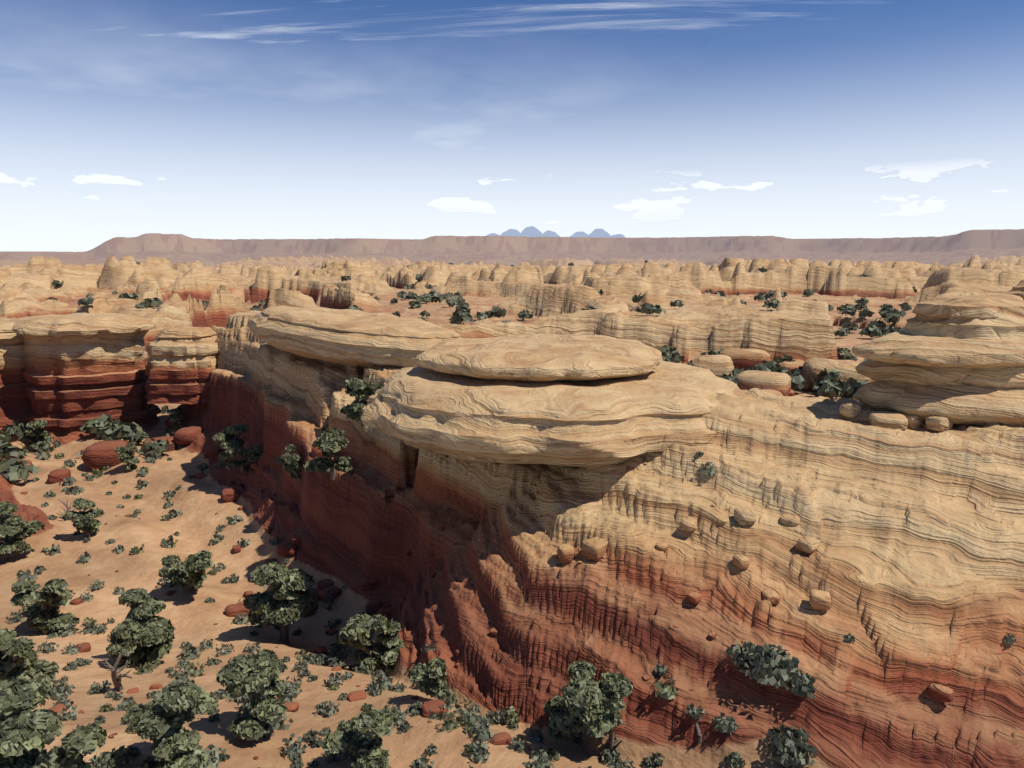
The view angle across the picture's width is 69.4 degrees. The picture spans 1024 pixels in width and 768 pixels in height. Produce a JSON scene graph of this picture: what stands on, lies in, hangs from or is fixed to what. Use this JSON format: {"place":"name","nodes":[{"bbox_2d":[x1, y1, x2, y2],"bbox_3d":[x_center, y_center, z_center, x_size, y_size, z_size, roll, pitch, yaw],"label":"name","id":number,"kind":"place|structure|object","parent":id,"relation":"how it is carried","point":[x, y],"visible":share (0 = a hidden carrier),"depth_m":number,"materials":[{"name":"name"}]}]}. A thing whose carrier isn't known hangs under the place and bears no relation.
{"place":"outdoors","nodes":[
{"label":"outdoors","id":0,"kind":"place"},
{"bbox_2d":[0,229,1023,767],"bbox_3d":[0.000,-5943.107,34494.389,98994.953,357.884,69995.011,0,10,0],"label":"terrain","id":1,"kind":"structure","parent":0,"point":[912,565],"depth_m":27.34,"materials":[{"name":"beige stone"}]},
{"bbox_2d":[0,318,31,436],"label":"pillar rock","id":2,"kind":"object","parent":1,"relation":"on","point":[15,404],"visible":0.23,"depth_m":69.24,"materials":[{"name":"red stone"}]},
{"bbox_2d":[12,313,161,444],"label":"pillar rock","id":3,"kind":"object","parent":1,"relation":"on","point":[81,369],"visible":0.9,"depth_m":68.06,"materials":[{"name":"red stone"}]},
{"bbox_2d":[145,326,218,403],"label":"pillar rock","id":4,"kind":"object","parent":1,"relation":"on","point":[182,362],"visible":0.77,"depth_m":66.91,"materials":[{"name":"beige stone"}]},
{"bbox_2d":[247,306,460,367],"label":"cap rock","id":5,"kind":"object","parent":1,"relation":"on","point":[351,337],"visible":0.87,"depth_m":46.98,"materials":[{"name":"beige stone"}]},
{"bbox_2d":[0,260,916,481],"bbox_3d":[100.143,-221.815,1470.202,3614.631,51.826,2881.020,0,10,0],"label":"trees","id":6,"kind":"object","parent":1,"relation":"on","point":[106,429],"visible":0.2,"depth_m":79.88,"materials":[{"name":"green plant"}]},
{"bbox_2d":[17,349,953,759],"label":"boulder","id":7,"kind":"object","parent":1,"relation":"on","point":[99,455],"visible":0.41,"depth_m":36.24,"materials":[{"name":"beige stone"}]},
{"bbox_2d":[5,360,1015,767],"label":"shrubs","id":8,"kind":"object","parent":1,"relation":"on","point":[775,666],"visible":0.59,"depth_m":21.71,"materials":[{"name":"green plant"}]},
{"bbox_2d":[360,361,738,465],"bbox_3d":[2.019,0.704,34.447,17.698,2.985,18.137,0,10,0],"label":"rock ledge","id":9,"kind":"object","parent":1,"relation":"on","point":[664,405],"visible":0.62,"depth_m":27.35,"materials":[{"name":"beige stone"}]},
{"bbox_2d":[415,334,662,381],"bbox_3d":[1.333,-1.418,35.178,11.542,1.207,11.839,0,10,0],"label":"cap rock","id":10,"kind":"object","parent":9,"relation":"on","point":[546,357],"visible":1,"depth_m":31.31,"materials":[{"name":"beige stone"}]},
{"bbox_2d":[852,279,1023,424],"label":"stacked slab rocks","id":11,"kind":"object","parent":1,"relation":"on","point":[956,358],"visible":0.99,"depth_m":26.14,"materials":[{"name":"beige stone"}]},
{"bbox_2d":[0,0,1023,251],"label":"sky","id":12,"kind":"structure","parent":0,"point":[204,119],"materials":[{"name":"blue"}]},
{"bbox_2d":[486,226,625,237],"bbox_3d":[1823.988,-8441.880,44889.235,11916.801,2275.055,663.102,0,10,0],"label":"mountains","id":13,"kind":"structure","parent":0,"point":[531,231],"depth_m":45043.95,"materials":[{"name":"blue stone"}]}
]}

